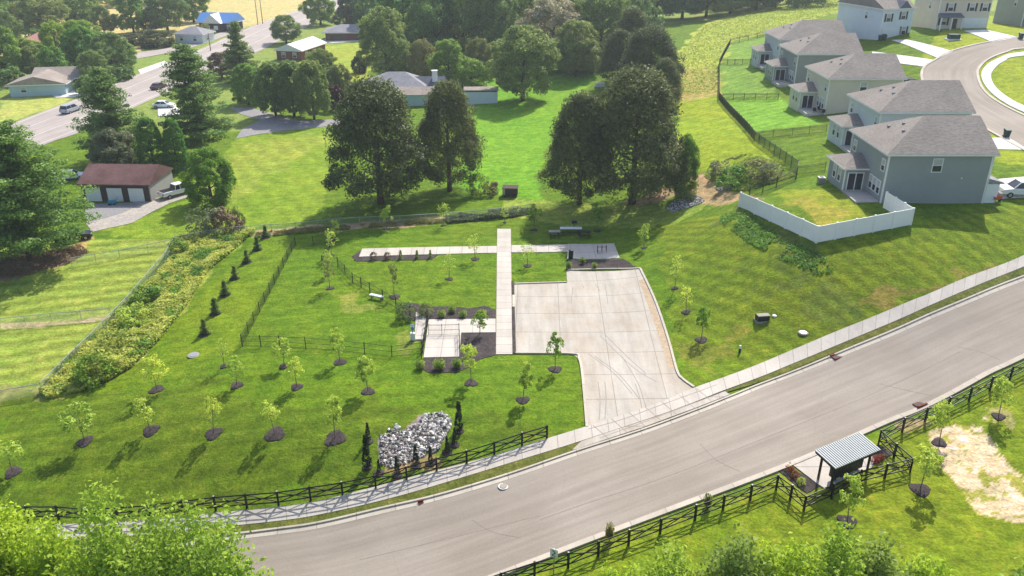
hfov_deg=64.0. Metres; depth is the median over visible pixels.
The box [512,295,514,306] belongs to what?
path
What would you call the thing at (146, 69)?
side road
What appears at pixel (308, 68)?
pear tree
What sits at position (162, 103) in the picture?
parked car
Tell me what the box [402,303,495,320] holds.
mulch bed
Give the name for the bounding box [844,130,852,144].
sliding door
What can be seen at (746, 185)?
ditch weeds
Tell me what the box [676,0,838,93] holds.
meadow weeds
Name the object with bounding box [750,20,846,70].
family house
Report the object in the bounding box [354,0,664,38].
distant woodland
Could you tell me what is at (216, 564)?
foreground tree
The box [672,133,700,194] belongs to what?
tree
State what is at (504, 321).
path
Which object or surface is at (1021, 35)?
wheelie bin
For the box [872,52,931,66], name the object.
driveway
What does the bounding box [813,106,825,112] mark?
patio set
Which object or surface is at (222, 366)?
sapling
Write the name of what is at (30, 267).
fallen needles
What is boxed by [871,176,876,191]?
window
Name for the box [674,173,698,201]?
bush
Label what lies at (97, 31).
country tree
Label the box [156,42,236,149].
pine tree
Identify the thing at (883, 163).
window
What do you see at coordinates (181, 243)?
bush
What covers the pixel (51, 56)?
country tree
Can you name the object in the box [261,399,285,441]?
sapling
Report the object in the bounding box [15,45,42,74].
country tree
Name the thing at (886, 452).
mulch bed
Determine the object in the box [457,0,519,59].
wood tree
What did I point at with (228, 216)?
bush
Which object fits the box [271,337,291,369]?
sapling
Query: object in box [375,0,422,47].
wood tree
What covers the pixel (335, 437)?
sapling
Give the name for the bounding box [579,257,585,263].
bed shrub
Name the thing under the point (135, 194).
garage door
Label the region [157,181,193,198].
pickup truck
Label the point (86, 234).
parked car
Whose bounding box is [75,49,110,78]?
country tree
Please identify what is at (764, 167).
bush
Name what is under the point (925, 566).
foreground tree
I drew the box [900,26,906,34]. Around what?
window
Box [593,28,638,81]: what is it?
wood tree
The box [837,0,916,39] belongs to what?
family house
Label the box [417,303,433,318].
shrub
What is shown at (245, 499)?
board fence
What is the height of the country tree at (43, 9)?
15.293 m
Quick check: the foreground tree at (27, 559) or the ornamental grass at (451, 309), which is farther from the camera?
the ornamental grass at (451, 309)
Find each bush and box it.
[70,352,119,389]
[87,347,125,372]
[94,327,139,354]
[115,301,150,328]
[121,33,142,45]
[129,284,162,303]
[134,29,176,48]
[167,237,188,251]
[184,204,226,232]
[195,23,215,35]
[210,206,244,232]
[230,205,246,223]
[466,172,489,198]
[483,181,498,194]
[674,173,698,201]
[709,161,730,178]
[714,163,752,188]
[733,157,773,180]
[756,163,783,181]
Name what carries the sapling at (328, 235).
on the ground at (964, 516)
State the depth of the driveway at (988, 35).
160.10 m
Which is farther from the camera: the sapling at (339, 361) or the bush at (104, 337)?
the bush at (104, 337)
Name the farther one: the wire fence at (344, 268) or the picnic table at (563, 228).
the picnic table at (563, 228)
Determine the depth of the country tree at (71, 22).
251.75 m
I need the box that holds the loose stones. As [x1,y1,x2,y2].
[387,423,400,433]
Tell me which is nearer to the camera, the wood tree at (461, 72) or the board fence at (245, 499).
the board fence at (245, 499)
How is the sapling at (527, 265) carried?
on the ground at (964, 516)
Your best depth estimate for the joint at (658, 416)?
70.21 m
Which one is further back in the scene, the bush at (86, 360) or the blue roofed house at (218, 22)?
the blue roofed house at (218, 22)
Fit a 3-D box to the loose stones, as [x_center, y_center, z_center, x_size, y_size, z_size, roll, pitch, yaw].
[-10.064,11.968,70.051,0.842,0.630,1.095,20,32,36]
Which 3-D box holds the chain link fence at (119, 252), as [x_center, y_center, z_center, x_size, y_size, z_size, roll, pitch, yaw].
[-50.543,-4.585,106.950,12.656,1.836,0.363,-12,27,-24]
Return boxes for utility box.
[753,313,769,323]
[944,34,962,40]
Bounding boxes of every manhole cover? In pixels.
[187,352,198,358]
[498,483,507,489]
[798,330,808,335]
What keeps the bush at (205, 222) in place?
on the ground at (964, 516)
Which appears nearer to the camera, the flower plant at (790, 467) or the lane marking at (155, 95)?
the flower plant at (790, 467)
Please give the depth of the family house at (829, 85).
132.34 m
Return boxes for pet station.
[410,324,415,340]
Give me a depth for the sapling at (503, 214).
112.86 m
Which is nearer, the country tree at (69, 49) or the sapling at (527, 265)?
the sapling at (527, 265)
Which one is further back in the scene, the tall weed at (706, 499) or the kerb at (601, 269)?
the kerb at (601, 269)
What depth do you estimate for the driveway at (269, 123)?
166.57 m
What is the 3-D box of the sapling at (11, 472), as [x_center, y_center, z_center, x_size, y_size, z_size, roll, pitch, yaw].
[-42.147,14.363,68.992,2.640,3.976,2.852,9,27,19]
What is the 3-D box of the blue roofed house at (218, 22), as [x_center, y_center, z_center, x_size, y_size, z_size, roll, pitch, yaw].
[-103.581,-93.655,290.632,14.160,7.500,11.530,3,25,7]
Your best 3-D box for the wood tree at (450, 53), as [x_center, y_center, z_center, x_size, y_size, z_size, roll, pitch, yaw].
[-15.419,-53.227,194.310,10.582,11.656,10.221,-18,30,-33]
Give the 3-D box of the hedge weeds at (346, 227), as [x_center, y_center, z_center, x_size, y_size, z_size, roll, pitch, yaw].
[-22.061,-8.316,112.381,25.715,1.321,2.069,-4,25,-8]
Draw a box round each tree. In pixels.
[0,0,41,24]
[0,9,23,40]
[0,25,25,79]
[0,119,102,260]
[0,494,53,575]
[0,505,92,575]
[8,0,70,32]
[15,38,42,62]
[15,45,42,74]
[30,540,113,575]
[35,19,72,64]
[35,46,68,66]
[49,0,98,21]
[55,472,205,575]
[59,19,101,47]
[59,25,96,65]
[66,66,154,159]
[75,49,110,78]
[83,30,116,57]
[85,127,137,163]
[86,5,116,31]
[87,31,135,74]
[112,41,137,65]
[113,0,147,32]
[135,14,165,29]
[137,491,274,575]
[144,0,190,30]
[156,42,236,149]
[177,146,237,206]
[181,0,208,21]
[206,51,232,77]
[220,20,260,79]
[229,63,263,104]
[251,60,291,115]
[269,14,301,42]
[271,59,310,116]
[291,59,330,119]
[298,0,336,24]
[305,48,337,78]
[321,73,437,203]
[326,63,352,95]
[328,85,343,109]
[330,0,357,24]
[349,0,375,21]
[355,5,410,73]
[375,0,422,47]
[404,0,461,48]
[405,38,436,75]
[412,78,487,191]
[426,38,471,81]
[436,0,491,51]
[448,57,490,91]
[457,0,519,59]
[463,36,493,81]
[485,24,562,100]
[495,0,539,41]
[514,0,583,54]
[537,89,619,204]
[549,18,600,75]
[550,0,594,34]
[574,0,630,49]
[575,61,693,204]
[591,552,643,575]
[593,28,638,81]
[611,6,652,65]
[615,22,686,88]
[628,537,697,575]
[637,0,677,17]
[651,57,684,103]
[661,0,706,18]
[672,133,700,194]
[685,523,776,575]
[690,0,731,16]
[708,0,755,13]
[740,0,775,9]
[749,531,828,575]
[796,513,869,575]
[848,528,922,575]
[896,547,958,575]
[999,557,1023,575]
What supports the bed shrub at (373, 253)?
on the mulch bed at (356, 257)
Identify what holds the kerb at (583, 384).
on the ground at (964, 516)
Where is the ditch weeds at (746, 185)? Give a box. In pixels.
[704,153,795,190]
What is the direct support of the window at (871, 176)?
in the family house at (942, 159)
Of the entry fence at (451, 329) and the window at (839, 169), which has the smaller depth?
the entry fence at (451, 329)
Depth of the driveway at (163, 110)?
175.92 m
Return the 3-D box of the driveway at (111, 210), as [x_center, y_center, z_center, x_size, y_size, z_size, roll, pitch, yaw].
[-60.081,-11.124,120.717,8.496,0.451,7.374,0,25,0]
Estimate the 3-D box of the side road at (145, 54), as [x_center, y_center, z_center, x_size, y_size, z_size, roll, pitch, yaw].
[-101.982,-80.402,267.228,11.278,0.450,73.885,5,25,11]
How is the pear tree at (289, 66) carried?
on the ground at (964, 516)
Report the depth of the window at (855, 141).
100.71 m
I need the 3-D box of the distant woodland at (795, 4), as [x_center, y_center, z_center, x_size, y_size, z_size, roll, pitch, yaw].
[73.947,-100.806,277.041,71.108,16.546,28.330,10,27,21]
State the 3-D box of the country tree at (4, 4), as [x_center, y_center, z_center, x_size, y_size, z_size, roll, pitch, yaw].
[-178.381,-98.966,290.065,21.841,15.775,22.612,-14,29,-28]
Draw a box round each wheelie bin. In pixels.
[1002,128,1011,137]
[1018,32,1023,38]
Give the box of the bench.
[369,293,383,300]
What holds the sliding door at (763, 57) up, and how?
in the family house at (769, 48)
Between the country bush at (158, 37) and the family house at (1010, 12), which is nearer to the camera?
the family house at (1010, 12)
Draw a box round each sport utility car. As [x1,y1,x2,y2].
[59,103,81,113]
[998,179,1023,197]
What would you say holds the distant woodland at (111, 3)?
on the ground at (964, 516)
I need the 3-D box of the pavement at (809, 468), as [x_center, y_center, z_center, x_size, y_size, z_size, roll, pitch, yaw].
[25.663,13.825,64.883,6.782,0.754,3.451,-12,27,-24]
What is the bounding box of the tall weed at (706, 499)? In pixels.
[703,492,712,505]
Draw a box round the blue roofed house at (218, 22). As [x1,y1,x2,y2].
[195,12,244,32]
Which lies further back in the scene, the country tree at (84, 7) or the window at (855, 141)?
the country tree at (84, 7)
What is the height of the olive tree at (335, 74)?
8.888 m
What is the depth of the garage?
124.42 m
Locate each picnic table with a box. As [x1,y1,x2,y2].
[548,230,560,235]
[560,227,581,234]
[577,230,590,238]
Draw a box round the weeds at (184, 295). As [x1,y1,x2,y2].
[38,227,254,397]
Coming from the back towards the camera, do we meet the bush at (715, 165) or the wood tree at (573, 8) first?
the wood tree at (573, 8)
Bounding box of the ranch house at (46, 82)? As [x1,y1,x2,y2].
[4,69,74,96]
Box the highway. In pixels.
[12,0,343,147]
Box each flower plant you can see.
[784,464,794,472]
[790,470,799,480]
[796,477,805,485]
[871,455,879,463]
[876,453,884,460]
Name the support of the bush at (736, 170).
on the ground at (964, 516)
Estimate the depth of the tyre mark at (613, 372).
77.00 m
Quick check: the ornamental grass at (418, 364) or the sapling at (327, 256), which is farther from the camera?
the sapling at (327, 256)
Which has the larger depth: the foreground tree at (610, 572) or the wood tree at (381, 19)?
the wood tree at (381, 19)
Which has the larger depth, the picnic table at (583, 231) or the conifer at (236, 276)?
the picnic table at (583, 231)
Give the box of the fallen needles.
[0,244,88,277]
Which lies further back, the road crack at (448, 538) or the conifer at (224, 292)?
the conifer at (224, 292)
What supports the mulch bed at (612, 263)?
on the ground at (964, 516)
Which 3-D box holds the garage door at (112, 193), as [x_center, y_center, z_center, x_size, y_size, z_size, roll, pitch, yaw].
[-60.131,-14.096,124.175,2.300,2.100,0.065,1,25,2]
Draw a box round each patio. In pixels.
[415,312,425,339]
[424,319,495,357]
[567,243,619,258]
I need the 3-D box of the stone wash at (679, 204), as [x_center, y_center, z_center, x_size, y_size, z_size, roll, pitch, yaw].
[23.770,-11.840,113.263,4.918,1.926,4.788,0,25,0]
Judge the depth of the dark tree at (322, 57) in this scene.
198.35 m
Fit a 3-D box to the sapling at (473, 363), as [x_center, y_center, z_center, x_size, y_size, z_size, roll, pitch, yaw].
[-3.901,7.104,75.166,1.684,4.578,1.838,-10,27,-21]
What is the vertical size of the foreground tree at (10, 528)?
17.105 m
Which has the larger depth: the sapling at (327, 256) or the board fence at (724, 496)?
the sapling at (327, 256)
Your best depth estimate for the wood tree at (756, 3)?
264.76 m
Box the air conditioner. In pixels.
[817,176,825,183]
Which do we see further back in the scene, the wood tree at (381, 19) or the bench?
the wood tree at (381, 19)
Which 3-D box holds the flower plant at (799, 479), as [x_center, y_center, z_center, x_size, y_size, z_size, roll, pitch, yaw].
[22.141,14.808,62.641,0.744,0.732,0.677,0,25,-1]
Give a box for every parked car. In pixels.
[54,169,82,179]
[54,229,92,243]
[150,82,166,89]
[151,100,175,108]
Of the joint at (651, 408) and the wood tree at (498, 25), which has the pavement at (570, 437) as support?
the joint at (651, 408)
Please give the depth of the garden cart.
123.09 m
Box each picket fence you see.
[719,32,798,196]
[720,58,750,64]
[723,93,778,99]
[755,124,827,138]
[797,161,826,173]
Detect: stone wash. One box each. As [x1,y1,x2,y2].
[666,194,704,212]
[714,185,730,190]
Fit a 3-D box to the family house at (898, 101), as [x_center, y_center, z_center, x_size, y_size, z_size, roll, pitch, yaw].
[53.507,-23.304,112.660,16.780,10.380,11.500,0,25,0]
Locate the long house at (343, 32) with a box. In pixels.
[322,24,383,40]
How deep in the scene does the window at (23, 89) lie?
189.51 m
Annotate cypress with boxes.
[361,434,372,470]
[365,422,373,444]
[374,459,383,475]
[392,455,401,478]
[410,444,420,468]
[425,446,434,466]
[442,436,452,455]
[449,428,459,448]
[454,400,463,434]
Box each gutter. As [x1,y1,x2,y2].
[83,277,1023,554]
[488,353,1023,575]
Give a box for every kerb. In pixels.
[73,275,1023,548]
[498,356,1023,575]
[514,281,566,283]
[515,352,587,425]
[567,267,639,270]
[639,267,694,386]
[920,37,1023,150]
[976,48,1023,115]
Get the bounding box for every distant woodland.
[63,0,176,6]
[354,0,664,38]
[636,0,827,10]
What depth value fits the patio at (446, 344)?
84.31 m
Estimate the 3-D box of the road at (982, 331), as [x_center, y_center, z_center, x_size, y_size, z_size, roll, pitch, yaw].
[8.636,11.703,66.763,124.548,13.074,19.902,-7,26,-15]
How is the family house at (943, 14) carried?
on the ground at (964, 516)
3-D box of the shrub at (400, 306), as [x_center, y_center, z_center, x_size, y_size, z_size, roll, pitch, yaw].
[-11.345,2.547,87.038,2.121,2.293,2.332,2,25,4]
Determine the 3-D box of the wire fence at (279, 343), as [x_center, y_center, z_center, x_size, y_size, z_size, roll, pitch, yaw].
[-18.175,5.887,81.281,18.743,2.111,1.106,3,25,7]
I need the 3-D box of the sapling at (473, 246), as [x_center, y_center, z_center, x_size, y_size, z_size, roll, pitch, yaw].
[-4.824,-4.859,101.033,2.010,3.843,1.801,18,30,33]
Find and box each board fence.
[2,425,547,519]
[494,362,1023,575]
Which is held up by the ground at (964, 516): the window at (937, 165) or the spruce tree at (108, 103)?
the spruce tree at (108, 103)
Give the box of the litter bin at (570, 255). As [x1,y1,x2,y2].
[568,249,573,258]
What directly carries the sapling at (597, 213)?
on the ground at (964, 516)
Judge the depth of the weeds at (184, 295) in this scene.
92.63 m
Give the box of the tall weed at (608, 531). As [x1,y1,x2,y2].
[604,521,614,540]
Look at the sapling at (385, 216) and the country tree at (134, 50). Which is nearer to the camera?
the sapling at (385, 216)
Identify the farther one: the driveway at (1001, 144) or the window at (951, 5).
the window at (951, 5)
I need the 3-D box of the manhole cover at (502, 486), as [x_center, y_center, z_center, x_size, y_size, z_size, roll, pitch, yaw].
[-0.686,15.506,63.968,0.840,0.205,0.827,0,25,0]
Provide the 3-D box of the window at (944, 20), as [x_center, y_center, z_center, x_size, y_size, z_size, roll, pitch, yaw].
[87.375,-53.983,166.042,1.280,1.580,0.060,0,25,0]
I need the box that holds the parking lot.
[514,269,692,425]
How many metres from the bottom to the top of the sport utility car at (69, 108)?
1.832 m
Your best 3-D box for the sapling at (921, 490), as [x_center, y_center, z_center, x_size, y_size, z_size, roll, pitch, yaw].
[31.023,13.699,61.520,2.163,4.313,2.371,12,28,25]
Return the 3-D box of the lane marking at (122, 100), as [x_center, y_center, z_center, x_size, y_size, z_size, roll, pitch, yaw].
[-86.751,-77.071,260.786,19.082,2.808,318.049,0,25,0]
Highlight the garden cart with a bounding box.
[108,197,117,205]
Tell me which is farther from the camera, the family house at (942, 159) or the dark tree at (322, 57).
the dark tree at (322, 57)
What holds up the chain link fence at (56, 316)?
on the ground at (964, 516)
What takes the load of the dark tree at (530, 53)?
on the ground at (964, 516)
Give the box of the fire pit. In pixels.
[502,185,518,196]
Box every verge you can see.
[65,442,579,546]
[725,267,1023,392]
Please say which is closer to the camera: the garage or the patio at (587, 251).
the patio at (587, 251)
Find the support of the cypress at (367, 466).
on the ground at (964, 516)
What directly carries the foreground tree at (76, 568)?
on the ground at (964, 516)
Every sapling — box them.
[0,440,24,479]
[58,401,96,447]
[131,397,160,436]
[140,353,169,393]
[204,396,222,440]
[215,338,228,368]
[226,355,244,389]
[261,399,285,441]
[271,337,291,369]
[285,356,304,391]
[319,207,331,220]
[321,249,332,276]
[321,259,335,289]
[323,395,345,446]
[325,228,337,256]
[328,327,346,365]
[329,220,339,240]
[354,355,375,394]
[380,205,393,230]
[388,264,399,299]
[437,203,449,226]
[442,253,455,280]
[460,343,477,386]
[465,234,480,260]
[470,310,488,328]
[500,206,508,222]
[516,361,532,404]
[519,244,535,267]
[526,203,541,230]
[546,331,563,372]
[590,202,605,232]
[638,223,650,248]
[670,256,683,289]
[681,285,693,314]
[695,305,713,343]
[836,472,865,528]
[908,443,944,497]
[927,397,953,446]
[991,376,1018,420]
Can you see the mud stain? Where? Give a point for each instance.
(657, 322)
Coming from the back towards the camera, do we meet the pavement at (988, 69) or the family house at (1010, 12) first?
the family house at (1010, 12)
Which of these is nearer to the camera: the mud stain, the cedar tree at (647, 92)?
the mud stain
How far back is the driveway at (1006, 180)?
98.55 m
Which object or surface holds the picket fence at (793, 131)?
on the ground at (964, 516)
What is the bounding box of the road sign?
[550,548,557,573]
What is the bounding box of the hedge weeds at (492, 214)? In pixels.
[444,207,531,222]
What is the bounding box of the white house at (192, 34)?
[173,26,215,42]
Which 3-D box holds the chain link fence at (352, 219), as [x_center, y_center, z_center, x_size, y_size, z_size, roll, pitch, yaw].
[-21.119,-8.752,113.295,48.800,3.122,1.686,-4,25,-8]
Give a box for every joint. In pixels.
[589,385,714,428]
[600,393,719,437]
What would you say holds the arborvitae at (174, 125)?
on the ground at (964, 516)
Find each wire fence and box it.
[240,334,421,356]
[241,235,295,343]
[312,233,425,320]
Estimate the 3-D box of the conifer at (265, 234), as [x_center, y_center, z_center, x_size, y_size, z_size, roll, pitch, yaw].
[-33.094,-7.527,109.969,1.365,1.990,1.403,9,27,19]
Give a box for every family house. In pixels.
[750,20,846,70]
[764,33,863,86]
[788,53,906,116]
[826,115,1004,203]
[827,80,975,152]
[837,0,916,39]
[911,0,992,30]
[992,0,1023,25]
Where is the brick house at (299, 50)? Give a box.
[273,36,326,60]
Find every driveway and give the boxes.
[52,90,82,97]
[85,203,140,221]
[86,192,186,231]
[158,105,179,116]
[231,107,340,138]
[323,39,359,42]
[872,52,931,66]
[892,39,951,57]
[965,29,1015,41]
[992,137,1023,149]
[997,177,1023,198]
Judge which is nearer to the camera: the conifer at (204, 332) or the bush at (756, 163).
the conifer at (204, 332)
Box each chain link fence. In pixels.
[0,308,109,326]
[0,383,39,400]
[39,235,174,388]
[70,239,174,264]
[175,204,529,239]
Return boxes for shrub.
[350,56,366,73]
[369,252,377,260]
[384,252,391,260]
[395,301,414,322]
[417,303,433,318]
[566,261,571,267]
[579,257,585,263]
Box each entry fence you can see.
[421,310,427,358]
[428,324,459,355]
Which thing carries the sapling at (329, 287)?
on the ground at (964, 516)
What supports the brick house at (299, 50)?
on the ground at (964, 516)
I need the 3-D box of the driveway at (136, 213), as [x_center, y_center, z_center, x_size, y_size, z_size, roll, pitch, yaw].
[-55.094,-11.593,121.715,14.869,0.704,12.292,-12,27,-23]
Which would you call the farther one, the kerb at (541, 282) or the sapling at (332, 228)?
the sapling at (332, 228)
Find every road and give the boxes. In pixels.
[126,281,1023,575]
[135,28,244,58]
[138,61,166,73]
[923,37,1023,146]
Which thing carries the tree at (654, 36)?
on the ground at (964, 516)
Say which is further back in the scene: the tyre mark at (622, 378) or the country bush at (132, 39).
the country bush at (132, 39)
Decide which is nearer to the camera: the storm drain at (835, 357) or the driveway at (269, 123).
the storm drain at (835, 357)
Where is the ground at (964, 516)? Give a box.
[0,0,1023,575]
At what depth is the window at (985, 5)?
164.91 m
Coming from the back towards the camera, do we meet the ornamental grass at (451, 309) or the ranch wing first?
the ranch wing
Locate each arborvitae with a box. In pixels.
[134,117,165,165]
[161,118,188,172]
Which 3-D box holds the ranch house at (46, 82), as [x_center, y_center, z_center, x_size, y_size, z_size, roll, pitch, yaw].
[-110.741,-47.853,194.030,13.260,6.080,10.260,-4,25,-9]
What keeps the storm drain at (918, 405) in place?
on the gutter at (747, 478)
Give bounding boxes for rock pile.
[379,410,451,468]
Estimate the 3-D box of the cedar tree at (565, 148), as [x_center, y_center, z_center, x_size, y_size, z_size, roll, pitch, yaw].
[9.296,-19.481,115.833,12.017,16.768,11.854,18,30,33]
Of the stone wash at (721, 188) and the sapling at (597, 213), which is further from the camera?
the stone wash at (721, 188)
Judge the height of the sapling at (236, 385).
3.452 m
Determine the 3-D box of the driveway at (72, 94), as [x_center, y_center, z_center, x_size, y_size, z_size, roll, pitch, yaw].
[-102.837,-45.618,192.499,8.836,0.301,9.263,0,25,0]
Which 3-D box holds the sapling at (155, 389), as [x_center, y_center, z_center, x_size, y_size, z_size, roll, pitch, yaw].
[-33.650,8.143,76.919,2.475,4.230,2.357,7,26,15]
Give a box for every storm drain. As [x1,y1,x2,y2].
[830,354,841,359]
[912,401,927,408]
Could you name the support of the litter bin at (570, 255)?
on the patio at (587, 251)
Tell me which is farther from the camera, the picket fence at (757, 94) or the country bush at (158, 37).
the country bush at (158, 37)
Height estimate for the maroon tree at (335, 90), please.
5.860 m
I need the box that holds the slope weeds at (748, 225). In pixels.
[720,212,833,274]
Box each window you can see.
[20,87,26,92]
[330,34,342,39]
[465,91,496,91]
[832,123,836,135]
[832,163,836,177]
[836,126,840,138]
[836,167,841,181]
[850,102,853,112]
[852,139,857,151]
[859,82,867,90]
[867,173,873,188]
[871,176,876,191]
[875,179,880,194]
[880,158,885,171]
[886,13,891,21]
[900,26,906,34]
[901,11,906,19]
[931,158,943,172]
[940,18,946,24]
[947,3,954,11]
[969,3,975,11]
[981,3,988,11]
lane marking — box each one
[11,11,296,125]
[12,13,302,133]
[27,18,305,138]
[40,8,335,143]
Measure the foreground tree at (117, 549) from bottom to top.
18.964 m
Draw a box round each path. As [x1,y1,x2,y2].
[359,246,496,256]
[496,229,511,353]
[511,244,567,252]
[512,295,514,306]
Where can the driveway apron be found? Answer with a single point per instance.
(597, 439)
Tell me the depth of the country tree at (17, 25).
253.78 m
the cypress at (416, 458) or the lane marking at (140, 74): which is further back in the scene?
the lane marking at (140, 74)
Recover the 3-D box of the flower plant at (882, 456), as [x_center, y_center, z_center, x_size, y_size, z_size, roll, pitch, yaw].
[29.143,13.415,64.926,0.677,0.732,0.744,12,28,24]
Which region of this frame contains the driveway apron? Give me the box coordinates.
[572,391,729,449]
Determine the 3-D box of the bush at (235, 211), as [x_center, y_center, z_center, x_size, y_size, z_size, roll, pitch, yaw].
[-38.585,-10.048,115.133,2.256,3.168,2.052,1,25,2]
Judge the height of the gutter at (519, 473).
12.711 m
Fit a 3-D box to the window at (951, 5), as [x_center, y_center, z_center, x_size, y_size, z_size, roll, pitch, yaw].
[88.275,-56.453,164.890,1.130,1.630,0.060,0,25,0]
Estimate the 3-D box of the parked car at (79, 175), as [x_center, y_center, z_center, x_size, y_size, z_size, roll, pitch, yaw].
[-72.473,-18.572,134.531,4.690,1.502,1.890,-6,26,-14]
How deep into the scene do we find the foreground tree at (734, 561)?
41.10 m
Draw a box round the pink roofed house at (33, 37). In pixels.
[25,32,61,48]
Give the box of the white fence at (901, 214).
[738,191,914,242]
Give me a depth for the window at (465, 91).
178.40 m
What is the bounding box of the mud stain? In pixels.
[639,279,673,367]
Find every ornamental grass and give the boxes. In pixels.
[414,359,424,368]
[432,357,445,369]
[437,309,445,317]
[447,305,455,312]
[451,358,462,367]
[458,310,466,316]
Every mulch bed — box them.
[352,250,436,260]
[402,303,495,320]
[422,333,495,372]
[511,281,513,293]
[512,307,515,353]
[566,259,635,270]
[777,466,818,493]
[873,445,892,464]
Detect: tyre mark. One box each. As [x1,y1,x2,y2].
[589,354,631,392]
[595,356,638,397]
[605,341,654,380]
[624,360,645,406]
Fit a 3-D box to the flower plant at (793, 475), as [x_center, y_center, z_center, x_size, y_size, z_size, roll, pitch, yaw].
[21.878,14.454,63.239,0.744,0.732,0.677,-11,27,-23]
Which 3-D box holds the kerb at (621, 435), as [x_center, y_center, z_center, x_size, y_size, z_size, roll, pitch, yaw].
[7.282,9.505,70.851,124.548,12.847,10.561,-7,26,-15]
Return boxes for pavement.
[2,255,1023,539]
[789,451,873,487]
[981,52,1023,112]
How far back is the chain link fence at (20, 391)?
79.17 m
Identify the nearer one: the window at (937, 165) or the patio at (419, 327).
the patio at (419, 327)
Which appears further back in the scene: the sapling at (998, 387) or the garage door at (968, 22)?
the garage door at (968, 22)
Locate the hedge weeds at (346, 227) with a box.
[255,218,444,236]
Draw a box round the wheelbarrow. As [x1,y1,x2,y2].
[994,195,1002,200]
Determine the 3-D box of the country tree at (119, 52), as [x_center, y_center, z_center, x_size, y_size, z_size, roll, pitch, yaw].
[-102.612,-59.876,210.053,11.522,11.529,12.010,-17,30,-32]
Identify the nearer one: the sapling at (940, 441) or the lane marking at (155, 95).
the sapling at (940, 441)
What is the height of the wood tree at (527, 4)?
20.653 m
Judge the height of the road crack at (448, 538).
1.928 m
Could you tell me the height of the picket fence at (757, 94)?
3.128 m
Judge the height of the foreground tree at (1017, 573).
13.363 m
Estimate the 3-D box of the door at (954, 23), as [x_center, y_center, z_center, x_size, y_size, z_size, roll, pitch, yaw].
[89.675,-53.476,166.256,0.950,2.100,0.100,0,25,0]
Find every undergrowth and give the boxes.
[0,20,135,94]
[379,41,606,72]
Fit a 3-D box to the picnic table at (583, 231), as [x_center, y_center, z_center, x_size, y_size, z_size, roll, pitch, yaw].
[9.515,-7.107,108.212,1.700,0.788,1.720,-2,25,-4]
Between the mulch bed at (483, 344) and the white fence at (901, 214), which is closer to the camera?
the mulch bed at (483, 344)
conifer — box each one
[198,318,211,337]
[209,297,220,316]
[218,280,230,297]
[229,265,240,280]
[242,249,251,264]
[252,236,261,251]
[261,224,270,239]
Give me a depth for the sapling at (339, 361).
78.49 m
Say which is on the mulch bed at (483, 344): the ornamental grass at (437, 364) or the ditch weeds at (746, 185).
the ornamental grass at (437, 364)
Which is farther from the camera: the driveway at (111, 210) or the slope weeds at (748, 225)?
the driveway at (111, 210)
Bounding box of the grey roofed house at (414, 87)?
[366,70,445,105]
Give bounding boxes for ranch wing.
[32,66,87,88]
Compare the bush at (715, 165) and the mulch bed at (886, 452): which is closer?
the mulch bed at (886, 452)
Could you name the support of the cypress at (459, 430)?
on the ground at (964, 516)
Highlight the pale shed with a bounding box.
[464,86,498,104]
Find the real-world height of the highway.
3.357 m
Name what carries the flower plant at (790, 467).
on the mulch bed at (810, 485)
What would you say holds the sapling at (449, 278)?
on the ground at (964, 516)
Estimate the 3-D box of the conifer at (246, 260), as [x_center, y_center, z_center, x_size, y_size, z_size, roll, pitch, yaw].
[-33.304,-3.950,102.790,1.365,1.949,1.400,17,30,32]
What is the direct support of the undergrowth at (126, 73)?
on the ground at (964, 516)
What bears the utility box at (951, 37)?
on the ground at (964, 516)
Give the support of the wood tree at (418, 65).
on the ground at (964, 516)
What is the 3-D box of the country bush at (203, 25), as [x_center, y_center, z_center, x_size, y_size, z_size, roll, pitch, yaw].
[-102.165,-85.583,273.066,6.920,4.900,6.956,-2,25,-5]
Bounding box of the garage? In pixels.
[76,164,173,201]
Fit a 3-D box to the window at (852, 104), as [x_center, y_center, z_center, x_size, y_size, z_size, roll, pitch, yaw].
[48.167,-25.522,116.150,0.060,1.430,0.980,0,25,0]
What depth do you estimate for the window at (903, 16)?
164.87 m
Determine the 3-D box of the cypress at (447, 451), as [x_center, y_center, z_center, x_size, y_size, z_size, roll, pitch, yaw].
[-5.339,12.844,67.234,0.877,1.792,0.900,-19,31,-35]
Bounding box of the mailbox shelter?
[815,432,880,490]
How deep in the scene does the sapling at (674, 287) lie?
89.83 m
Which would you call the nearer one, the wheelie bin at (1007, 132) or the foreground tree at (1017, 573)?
the foreground tree at (1017, 573)
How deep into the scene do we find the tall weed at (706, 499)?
60.34 m
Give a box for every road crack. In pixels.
[360,516,536,559]
[540,352,958,519]
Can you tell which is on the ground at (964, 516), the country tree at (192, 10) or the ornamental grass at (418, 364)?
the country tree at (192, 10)
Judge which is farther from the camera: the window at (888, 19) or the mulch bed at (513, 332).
the window at (888, 19)
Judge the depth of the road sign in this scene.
55.37 m
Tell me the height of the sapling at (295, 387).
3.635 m
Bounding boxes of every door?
[85,188,101,200]
[106,188,123,201]
[127,188,144,201]
[759,54,769,63]
[774,69,785,79]
[801,95,813,107]
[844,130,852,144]
[845,172,864,189]
[882,28,901,37]
[951,19,957,28]
[962,18,986,27]

